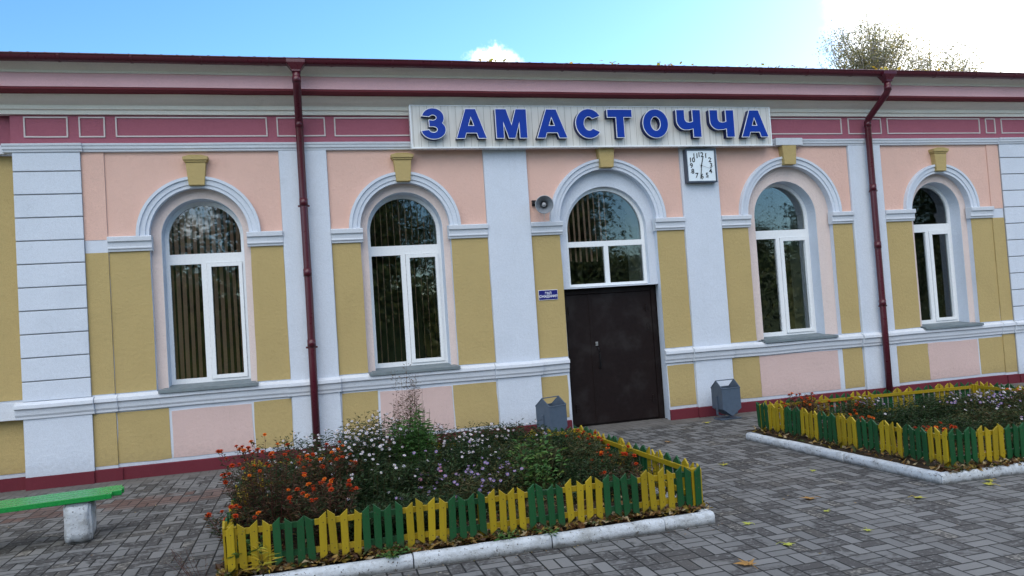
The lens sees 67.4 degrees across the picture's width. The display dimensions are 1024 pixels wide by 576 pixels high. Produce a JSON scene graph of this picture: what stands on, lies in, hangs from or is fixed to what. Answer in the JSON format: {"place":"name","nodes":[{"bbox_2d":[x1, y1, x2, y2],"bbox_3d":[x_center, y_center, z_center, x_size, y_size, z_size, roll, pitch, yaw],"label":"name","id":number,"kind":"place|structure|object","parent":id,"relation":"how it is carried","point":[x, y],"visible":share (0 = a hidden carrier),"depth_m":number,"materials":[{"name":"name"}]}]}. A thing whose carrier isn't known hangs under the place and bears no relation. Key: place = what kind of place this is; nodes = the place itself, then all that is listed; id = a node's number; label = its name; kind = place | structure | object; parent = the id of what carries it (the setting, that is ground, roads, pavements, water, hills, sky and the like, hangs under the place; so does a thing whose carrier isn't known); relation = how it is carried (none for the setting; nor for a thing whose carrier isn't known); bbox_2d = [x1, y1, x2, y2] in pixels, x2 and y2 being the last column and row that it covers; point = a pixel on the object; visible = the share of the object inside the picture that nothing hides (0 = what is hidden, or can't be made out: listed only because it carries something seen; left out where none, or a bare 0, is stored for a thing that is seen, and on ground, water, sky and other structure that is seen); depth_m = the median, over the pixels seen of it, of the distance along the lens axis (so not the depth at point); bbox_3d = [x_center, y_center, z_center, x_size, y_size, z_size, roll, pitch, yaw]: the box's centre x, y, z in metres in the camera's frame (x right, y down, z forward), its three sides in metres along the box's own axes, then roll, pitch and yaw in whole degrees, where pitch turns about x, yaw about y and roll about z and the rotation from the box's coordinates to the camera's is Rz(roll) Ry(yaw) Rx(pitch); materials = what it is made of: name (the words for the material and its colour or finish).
{"place":"outdoors","nodes":[
{"label":"outdoors","id":0,"kind":"place"},
{"bbox_2d":[221,473,712,575],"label":"bed soil","id":1,"kind":"structure","parent":0,"point":[295,546],"depth_m":5.95,"materials":[{"name":"brown soil"}]},
{"bbox_2d":[204,501,265,560],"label":"marigold bush","id":2,"kind":"object","parent":1,"relation":"on","point":[235,515],"visible":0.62,"depth_m":5.51,"materials":[{"name":"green plant"}]},
{"bbox_2d":[222,463,257,575],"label":"picket fence","id":3,"kind":"object","parent":1,"relation":"on","point":[226,522],"visible":0.23,"depth_m":5.23,"materials":[{"name":"yellow paint"}]},
{"bbox_2d":[222,534,262,562],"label":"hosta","id":4,"kind":"object","parent":1,"relation":"on","point":[248,544],"visible":0.26,"depth_m":5.27,"materials":[{"name":"green plant"}]},
{"bbox_2d":[241,542,284,574],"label":"dry weed","id":5,"kind":"object","parent":1,"relation":"on","point":[261,548],"visible":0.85,"depth_m":5.16,"materials":[{"name":"yellow plant"}]},
{"bbox_2d":[215,433,313,548],"bbox_3d":[-1.884,1.555,5.896,0.756,0.870,0.774,-3,-2,-15],"label":"marigold bush","id":6,"kind":"object","parent":1,"relation":"on","point":[274,508],"visible":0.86,"depth_m":5.83,"materials":[{"name":"green plant"}]},
{"bbox_2d":[254,431,345,514],"bbox_3d":[-1.901,1.656,6.930,0.815,0.745,0.814,-5,-2,21],"label":"aster bush","id":7,"kind":"object","parent":1,"relation":"on","point":[303,454],"visible":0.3,"depth_m":6.87,"materials":[{"name":"green plant"}]},
{"bbox_2d":[282,477,360,545],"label":"marigold bush","id":8,"kind":"object","parent":1,"relation":"on","point":[315,512],"visible":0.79,"depth_m":5.73,"materials":[{"name":"green plant"}]},
{"bbox_2d":[299,441,365,513],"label":"marigold bush","id":9,"kind":"object","parent":1,"relation":"on","point":[338,456],"visible":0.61,"depth_m":6.40,"materials":[{"name":"green plant"}]},
{"bbox_2d":[299,422,398,499],"bbox_3d":[-1.436,1.603,6.911,0.856,0.787,0.841,-4,-2,18],"label":"aster bush","id":10,"kind":"object","parent":1,"relation":"on","point":[350,441],"visible":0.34,"depth_m":6.86,"materials":[{"name":"green plant"}]},
{"bbox_2d":[320,493,415,541],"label":"aster bush","id":11,"kind":"object","parent":1,"relation":"on","point":[360,510],"visible":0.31,"depth_m":5.84,"materials":[{"name":"green plant"}]},
{"bbox_2d":[331,410,408,480],"bbox_3d":[-1.389,1.625,7.778,0.880,0.800,0.821,-3,-2,-15],"label":"aster bush","id":12,"kind":"object","parent":1,"relation":"on","point":[368,422],"visible":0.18,"depth_m":7.72,"materials":[{"name":"green plant"}]},
{"bbox_2d":[322,453,424,516],"bbox_3d":[-1.136,1.677,6.439,0.887,0.565,0.821,-4,-2,11],"label":"aster bush","id":13,"kind":"object","parent":1,"relation":"on","point":[371,490],"visible":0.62,"depth_m":6.38,"materials":[{"name":"green plant"}]},
{"bbox_2d":[347,415,433,496],"bbox_3d":[-1.116,1.586,7.127,0.816,0.794,0.894,-3,-2,-15],"label":"aster bush","id":14,"kind":"object","parent":1,"relation":"on","point":[374,444],"visible":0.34,"depth_m":7.03,"materials":[{"name":"green plant"}]},
{"bbox_2d":[390,362,422,492],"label":"dry weed","id":15,"kind":"object","parent":1,"relation":"on","point":[414,401],"visible":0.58,"depth_m":7.17,"materials":[{"name":"green plant"}]},
{"bbox_2d":[386,383,440,482],"bbox_3d":[-0.896,1.421,7.045,0.519,1.086,0.525,-3,-2,-15],"label":"tall weed","id":16,"kind":"object","parent":1,"relation":"on","point":[424,433],"visible":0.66,"depth_m":7.00,"materials":[{"name":"green plant"}]},
{"bbox_2d":[249,425,578,491],"bbox_3d":[-0.937,1.834,8.156,3.524,0.428,0.095,-3,-2,-15],"label":"picket fence","id":17,"kind":"object","parent":1,"relation":"on","point":[548,430],"visible":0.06,"depth_m":7.89,"materials":[{"name":"green paint"}]},
{"bbox_2d":[369,485,463,532],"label":"aster bush","id":18,"kind":"object","parent":1,"relation":"on","point":[408,498],"visible":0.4,"depth_m":5.99,"materials":[{"name":"green plant"}]},
{"bbox_2d":[376,446,474,502],"bbox_3d":[-0.779,1.684,6.762,0.816,0.528,0.831,-5,-2,20],"label":"aster bush","id":19,"kind":"object","parent":1,"relation":"on","point":[426,462],"visible":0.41,"depth_m":6.63,"materials":[{"name":"green plant"}]},
{"bbox_2d":[410,463,465,511],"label":"aster bush","id":20,"kind":"object","parent":1,"relation":"on","point":[439,471],"visible":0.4,"depth_m":6.49,"materials":[{"name":"green plant"}]},
{"bbox_2d":[424,422,489,477],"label":"aster bush","id":21,"kind":"object","parent":1,"relation":"on","point":[444,444],"visible":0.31,"depth_m":7.39,"materials":[{"name":"green plant"}]},
{"bbox_2d":[421,469,500,518],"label":"aster bush","id":22,"kind":"object","parent":1,"relation":"on","point":[466,495],"visible":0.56,"depth_m":6.31,"materials":[{"name":"green plant"}]},
{"bbox_2d":[224,466,701,571],"bbox_3d":[-0.221,1.696,5.656,3.560,0.428,0.097,-3,-2,-15],"label":"picket fence","id":23,"kind":"object","parent":1,"relation":"on","point":[334,546],"visible":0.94,"depth_m":5.59,"materials":[{"name":"yellow paint"}]},
{"bbox_2d":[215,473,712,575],"bbox_3d":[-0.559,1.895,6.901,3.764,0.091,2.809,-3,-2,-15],"label":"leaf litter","id":24,"kind":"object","parent":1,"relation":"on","point":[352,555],"visible":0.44,"depth_m":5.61,"materials":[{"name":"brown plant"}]},
{"bbox_2d":[433,438,509,491],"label":"aster bush","id":25,"kind":"object","parent":1,"relation":"on","point":[477,461],"visible":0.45,"depth_m":7.02,"materials":[{"name":"green plant"}]},
{"bbox_2d":[446,421,520,465],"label":"aster bush","id":26,"kind":"object","parent":1,"relation":"on","point":[490,424],"visible":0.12,"depth_m":8.16,"materials":[{"name":"green plant"}]},
{"bbox_2d":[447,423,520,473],"bbox_3d":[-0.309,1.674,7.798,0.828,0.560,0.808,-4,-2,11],"label":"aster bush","id":27,"kind":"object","parent":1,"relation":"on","point":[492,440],"visible":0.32,"depth_m":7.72,"materials":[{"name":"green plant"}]},
{"bbox_2d":[462,457,527,510],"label":"aster bush","id":28,"kind":"object","parent":1,"relation":"on","point":[502,476],"visible":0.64,"depth_m":6.59,"materials":[{"name":"green plant"}]},
{"bbox_2d":[484,418,558,459],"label":"aster bush","id":29,"kind":"object","parent":1,"relation":"on","point":[522,431],"visible":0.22,"depth_m":8.00,"materials":[{"name":"green plant"}]},
{"bbox_2d":[486,495,557,520],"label":"leafy bush","id":30,"kind":"object","parent":1,"relation":"on","point":[527,514],"visible":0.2,"depth_m":6.09,"materials":[{"name":"green plant"}]},
{"bbox_2d":[483,440,561,488],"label":"aster bush","id":31,"kind":"object","parent":1,"relation":"on","point":[522,457],"visible":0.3,"depth_m":7.36,"materials":[{"name":"green plant"}]},
{"bbox_2d":[507,434,569,501],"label":"rose bush","id":32,"kind":"object","parent":1,"relation":"on","point":[540,474],"visible":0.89,"depth_m":6.81,"materials":[{"name":"green plant"}]},
{"bbox_2d":[517,424,592,471],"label":"aster bush","id":33,"kind":"object","parent":1,"relation":"on","point":[557,438],"visible":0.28,"depth_m":7.84,"materials":[{"name":"green plant"}]},
{"bbox_2d":[539,433,606,482],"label":"aster bush","id":34,"kind":"object","parent":1,"relation":"on","point":[575,452],"visible":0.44,"depth_m":7.38,"materials":[{"name":"green plant"}]},
{"bbox_2d":[564,429,603,462],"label":"marigold bush","id":35,"kind":"object","parent":1,"relation":"on","point":[589,434],"visible":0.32,"depth_m":7.87,"materials":[{"name":"green plant"}]},
{"bbox_2d":[555,465,622,502],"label":"leafy bush","id":36,"kind":"object","parent":1,"relation":"on","point":[578,477],"visible":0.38,"depth_m":6.65,"materials":[{"name":"green plant"}]},
{"bbox_2d":[555,453,630,494],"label":"aster bush","id":37,"kind":"object","parent":1,"relation":"on","point":[568,470],"visible":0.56,"depth_m":6.92,"materials":[{"name":"green plant"}]},
{"bbox_2d":[578,457,617,493],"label":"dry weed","id":38,"kind":"object","parent":1,"relation":"on","point":[595,469],"visible":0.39,"depth_m":6.86,"materials":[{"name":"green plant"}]},
{"bbox_2d":[590,443,639,476],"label":"marigold bush","id":39,"kind":"object","parent":1,"relation":"on","point":[630,459],"visible":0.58,"depth_m":7.17,"materials":[{"name":"green plant"}]},
{"bbox_2d":[597,462,659,501],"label":"marigold bush","id":40,"kind":"object","parent":1,"relation":"on","point":[636,475],"visible":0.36,"depth_m":6.60,"materials":[{"name":"green plant"}]},
{"bbox_2d":[572,425,702,510],"bbox_3d":[1.103,1.669,7.352,0.100,0.429,2.661,-3,-2,-17],"label":"picket fence","id":41,"kind":"object","parent":1,"relation":"on","point":[645,457],"visible":0.44,"depth_m":6.92,"materials":[{"name":"yellow paint"}]},
{"bbox_2d":[0,383,1023,575],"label":"pavement","id":42,"kind":"structure","parent":0,"point":[961,529],"depth_m":6.07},
{"bbox_2d":[0,485,124,544],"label":"bench","id":43,"kind":"object","parent":42,"relation":"on","point":[80,516],"visible":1,"depth_m":6.60,"materials":[{"name":"wood"}]},
{"bbox_2d":[165,549,209,575],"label":"dry weed","id":44,"kind":"object","parent":42,"relation":"on","point":[183,568],"visible":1,"depth_m":5.32,"materials":[{"name":"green plant"}]},
{"bbox_2d":[264,553,413,575],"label":"kerb stone","id":45,"kind":"object","parent":42,"relation":"on","point":[378,566],"visible":0.96,"depth_m":5.25,"materials":[{"name":"concrete"}]},
{"bbox_2d":[375,542,418,558],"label":"kerb weed","id":46,"kind":"object","parent":45,"relation":"on","point":[395,552],"visible":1,"depth_m":5.38,"materials":[{"name":"green plant"}]},
{"bbox_2d":[413,533,551,568],"bbox_3d":[-0.205,1.883,5.495,1.005,0.108,0.090,-3,-2,-15],"label":"kerb stone","id":47,"kind":"object","parent":42,"relation":"on","point":[458,554],"visible":0.99,"depth_m":5.46,"materials":[{"name":"concrete"}]},
{"bbox_2d":[488,528,521,541],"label":"kerb weed","id":48,"kind":"object","parent":47,"relation":"on","point":[504,535],"visible":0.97,"depth_m":5.58,"materials":[{"name":"green plant"}]},
{"bbox_2d":[8,426,1013,575],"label":"paving debris","id":49,"kind":"object","parent":42,"relation":"on","point":[578,545],"visible":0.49,"depth_m":5.87,"materials":[{"name":"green plant"}]},
{"bbox_2d":[0,51,1023,492],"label":"station building","id":50,"kind":"structure","parent":42,"relation":"on","point":[202,259],"depth_m":10.82,"materials":[{"name":"yellow paint"}]},
{"bbox_2d":[158,202,258,393],"bbox_3d":[-4.050,0.072,10.252,1.194,2.489,0.955,-3,-2,-15],"label":"window","id":51,"kind":"structure","parent":50,"relation":"in","point":[213,380],"depth_m":10.25,"materials":[{"name":"white plastic"}]},
{"bbox_2d":[367,195,460,375],"bbox_3d":[-1.507,-0.083,10.926,1.240,2.511,0.955,-3,-2,-15],"label":"window","id":52,"kind":"structure","parent":50,"relation":"in","point":[405,252],"depth_m":10.88,"materials":[{"name":"white plastic"}]},
{"bbox_2d":[532,195,553,220],"bbox_3d":[0.449,-1.128,10.922,0.303,0.328,0.364,-4,-2,-3],"label":"loudspeaker","id":53,"kind":"object","parent":50,"relation":"attached to","point":[543,204],"visible":1,"depth_m":10.80,"materials":[{"name":"grey metal"}]},
{"bbox_2d":[538,289,557,299],"bbox_3d":[0.520,0.099,11.047,0.288,0.144,0.012,-3,-2,-15],"label":"door plaque","id":54,"kind":"object","parent":50,"relation":"attached to","point":[547,294],"depth_m":11.04,"materials":[{"name":"blue plastic"}]},
{"bbox_2d":[408,105,772,149],"bbox_3d":[1.315,-2.355,11.200,5.603,0.607,0.188,-3,-2,-15],"label":"name board","id":55,"kind":"object","parent":50,"relation":"attached to","point":[464,127],"visible":1,"depth_m":11.10,"materials":[{"name":"white plastic"}]},
{"bbox_2d":[566,188,647,287],"bbox_3d":[1.309,-0.765,11.843,1.300,1.500,0.680,-3,-2,-15],"label":"window","id":56,"kind":"structure","parent":50,"relation":"in","point":[632,241],"depth_m":11.62,"materials":[{"name":"white plastic"}]},
{"bbox_2d":[564,284,664,427],"bbox_3d":[1.530,1.003,11.524,1.540,2.040,0.126,-3,-2,-15],"label":"door","id":57,"kind":"structure","parent":50,"relation":"in","point":[614,355],"depth_m":11.52,"materials":[{"name":"brown paint"}]},
{"bbox_2d":[683,149,717,183],"bbox_3d":[2.860,-1.852,11.678,0.500,0.510,0.104,-3,-2,-15],"label":"wall clock","id":58,"kind":"object","parent":50,"relation":"attached to","point":[699,165],"depth_m":11.64,"materials":[{"name":"plastic"}]},
{"bbox_2d":[477,58,1001,71],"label":"roof leaves","id":59,"kind":"object","parent":50,"relation":"on","point":[886,68],"visible":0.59,"depth_m":11.55,"materials":[{"name":"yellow plant"}]},
{"bbox_2d":[756,184,838,342],"bbox_3d":[4.327,-0.423,12.473,1.312,2.527,0.955,-3,-2,-15],"label":"window","id":60,"kind":"structure","parent":50,"relation":"in","point":[797,234],"depth_m":12.50,"materials":[{"name":"white plastic"}]},
{"bbox_2d":[912,185,983,329],"bbox_3d":[7.204,-0.561,12.981,1.170,2.456,0.465,-3,-2,-15],"label":"window","id":61,"kind":"structure","parent":50,"relation":"in","point":[932,223],"depth_m":13.20,"materials":[{"name":"white plastic"}]},
{"bbox_2d":[535,395,567,431],"bbox_3d":[0.540,1.765,10.460,0.348,0.568,0.305,-2,-3,-39],"label":"litter bin","id":62,"kind":"object","parent":42,"relation":"on","point":[553,414],"visible":0.77,"depth_m":10.37,"materials":[{"name":"grey metal"}]},
{"bbox_2d":[550,518,665,547],"bbox_3d":[0.718,1.831,5.739,0.895,0.106,0.091,-3,-2,-15],"label":"kerb stone","id":63,"kind":"object","parent":42,"relation":"on","point":[605,533],"visible":0.95,"depth_m":5.70,"materials":[{"name":"concrete"}]},
{"bbox_2d":[527,524,558,537],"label":"kerb weed","id":64,"kind":"object","parent":63,"relation":"on","point":[546,531],"visible":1,"depth_m":5.63,"materials":[{"name":"green plant"}]},
{"bbox_2d":[655,487,708,511],"bbox_3d":[1.391,1.812,6.461,0.089,0.106,0.943,-3,-2,-16],"label":"kerb stone","id":65,"kind":"object","parent":42,"relation":"on","point":[698,510],"visible":0.15,"depth_m":6.28,"materials":[{"name":"concrete"}]},
{"bbox_2d":[662,510,714,530],"bbox_3d":[1.357,1.797,5.918,0.426,0.101,0.090,-3,-2,-15],"label":"kerb stone","id":66,"kind":"object","parent":42,"relation":"on","point":[689,520],"visible":0.94,"depth_m":5.88,"materials":[{"name":"concrete"}]},
{"bbox_2d":[710,379,741,419],"bbox_3d":[3.128,1.621,11.219,0.348,0.568,0.305,-3,-2,-17],"label":"litter bin","id":67,"kind":"object","parent":42,"relation":"on","point":[726,400],"visible":1,"depth_m":11.11,"materials":[{"name":"grey metal"}]},
{"bbox_2d":[733,559,757,568],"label":"fallen leaf","id":68,"kind":"object","parent":42,"relation":"on","point":[743,562],"visible":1,"depth_m":4.97,"materials":[{"name":"brown plant"}]},
{"bbox_2d":[746,432,785,448],"bbox_3d":[3.010,1.801,9.064,0.090,0.103,0.745,-3,-2,-17],"label":"kerb stone","id":69,"kind":"object","parent":42,"relation":"on","point":[765,439],"visible":0.93,"depth_m":9.04,"materials":[{"name":"concrete"}]},
{"bbox_2d":[784,440,847,461],"bbox_3d":[3.257,1.752,8.252,0.090,0.108,0.946,-3,-2,-17],"label":"kerb stone","id":70,"kind":"object","parent":42,"relation":"on","point":[819,451],"visible":0.95,"depth_m":8.20,"materials":[{"name":"concrete"}]},
{"bbox_2d":[844,453,945,484],"bbox_3d":[3.579,1.694,7.231,0.090,0.106,1.185,-3,-2,-17],"label":"kerb stone","id":71,"kind":"object","parent":42,"relation":"on","point":[913,472],"visible":1,"depth_m":7.17,"materials":[{"name":"concrete"}]},
{"bbox_2d":[934,461,1023,484],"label":"kerb stone","id":72,"kind":"object","parent":42,"relation":"on","point":[947,478],"visible":0.88,"depth_m":6.74,"materials":[{"name":"concrete"}]},
{"bbox_2d":[0,0,1023,72],"label":"sky","id":73,"kind":"structure","parent":0,"point":[732,33],"materials":[{"name":"blue"}]},
{"bbox_2d":[816,2,944,70],"bbox_3d":[14.245,-4.590,29.300,4.370,12.794,4.937,-5,-2,27],"label":"birch tree","id":74,"kind":"object","parent":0,"point":[877,57],"visible":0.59,"depth_m":28.86,"materials":[{"name":"green plant"}]},
{"bbox_2d":[746,415,1020,471],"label":"bed soil","id":75,"kind":"structure","parent":0,"point":[919,464],"depth_m":7.98,"materials":[{"name":"brown soil"}]},
{"bbox_2d":[779,392,830,428],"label":"marigold bush","id":76,"kind":"object","parent":75,"relation":"on","point":[803,404],"visible":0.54,"depth_m":9.26,"materials":[{"name":"green plant"}]},
{"bbox_2d":[825,397,870,425],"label":"marigold bush","id":77,"kind":"object","parent":75,"relation":"on","point":[853,409],"visible":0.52,"depth_m":9.25,"materials":[{"name":"green plant"}]},
{"bbox_2d":[756,402,955,465],"bbox_3d":[3.499,1.541,8.216,0.103,0.428,2.901,-3,-2,-16],"label":"picket fence","id":78,"kind":"object","parent":75,"relation":"on","point":[840,432],"visible":0.98,"depth_m":7.89,"materials":[{"name":"green paint"}]},
{"bbox_2d":[843,413,879,440],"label":"marigold bush","id":79,"kind":"object","parent":75,"relation":"on","point":[866,419],"visible":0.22,"depth_m":8.40,"materials":[{"name":"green plant"}]},
{"bbox_2d":[757,382,978,434],"bbox_3d":[4.614,1.527,9.866,3.138,0.427,0.095,-3,-2,-11],"label":"picket fence","id":80,"kind":"object","parent":75,"relation":"on","point":[909,391],"visible":0.32,"depth_m":9.94,"materials":[{"name":"green paint"}]},
{"bbox_2d":[846,395,893,419],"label":"aster bush","id":81,"kind":"object","parent":75,"relation":"on","point":[863,402],"visible":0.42,"depth_m":9.07,"materials":[{"name":"green plant"}]},
{"bbox_2d":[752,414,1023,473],"bbox_3d":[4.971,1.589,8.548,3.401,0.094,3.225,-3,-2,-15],"label":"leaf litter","id":82,"kind":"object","parent":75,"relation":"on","point":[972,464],"visible":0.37,"depth_m":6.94,"materials":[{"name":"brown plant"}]},
{"bbox_2d":[851,402,934,436],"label":"aster bush","id":83,"kind":"object","parent":75,"relation":"on","point":[905,415],"visible":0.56,"depth_m":8.66,"materials":[{"name":"green plant"}]},
{"bbox_2d":[884,394,968,425],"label":"aster bush","id":84,"kind":"object","parent":75,"relation":"on","point":[930,405],"visible":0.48,"depth_m":9.05,"materials":[{"name":"green plant"}]},
{"bbox_2d":[912,421,958,453],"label":"marigold bush","id":85,"kind":"object","parent":75,"relation":"on","point":[950,427],"visible":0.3,"depth_m":7.50,"materials":[{"name":"green plant"}]},
{"bbox_2d":[895,413,985,444],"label":"aster bush","id":86,"kind":"object","parent":75,"relation":"on","point":[958,423],"visible":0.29,"depth_m":8.08,"materials":[{"name":"green plant"}]},
{"bbox_2d":[914,390,986,415],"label":"aster bush","id":87,"kind":"object","parent":75,"relation":"on","point":[948,399],"visible":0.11,"depth_m":9.45,"materials":[{"name":"green plant"}]},
{"bbox_2d":[937,390,1005,418],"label":"aster bush","id":88,"kind":"object","parent":75,"relation":"on","point":[978,401],"visible":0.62,"depth_m":8.81,"materials":[{"name":"green plant"}]},
{"bbox_2d":[932,405,1023,434],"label":"aster bush","id":89,"kind":"object","parent":75,"relation":"on","point":[989,422],"visible":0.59,"depth_m":8.31,"materials":[{"name":"green plant"}]},
{"bbox_2d":[945,422,1023,466],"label":"picket fence","id":90,"kind":"object","parent":75,"relation":"on","point":[997,431],"visible":0.88,"depth_m":6.91,"materials":[{"name":"green paint"}]},
{"bbox_2d":[970,381,1022,406],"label":"picket fence","id":91,"kind":"object","parent":75,"relation":"on","point":[982,387],"visible":0.43,"depth_m":9.91,"materials":[{"name":"yellow paint"}]},
{"bbox_2d":[971,386,1023,421],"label":"aster bush","id":92,"kind":"object","parent":75,"relation":"on","point":[1012,400],"visible":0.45,"depth_m":8.79,"materials":[{"name":"green plant"}]},
{"bbox_2d":[983,432,1020,452],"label":"aster bush","id":93,"kind":"object","parent":75,"relation":"on","point":[1004,441],"visible":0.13,"depth_m":7.49,"materials":[{"name":"green plant"}]},
{"bbox_2d":[991,401,1023,432],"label":"aster bush","id":94,"kind":"object","parent":75,"relation":"on","point":[1021,412],"visible":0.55,"depth_m":8.41,"materials":[{"name":"green plant"}]},
{"bbox_2d":[1002,385,1023,406],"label":"marigold bush","id":95,"kind":"object","parent":75,"relation":"on","point":[1017,393],"visible":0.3,"depth_m":9.07,"materials":[{"name":"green plant"}]},
{"bbox_2d":[885,20,1005,71],"bbox_3d":[17.246,-4.457,31.015,5.216,12.251,5.157,-3,-2,-15],"label":"birch tree","id":96,"kind":"object","parent":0,"point":[928,64],"visible":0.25,"depth_m":30.07,"materials":[{"name":"green plant"}]}
]}

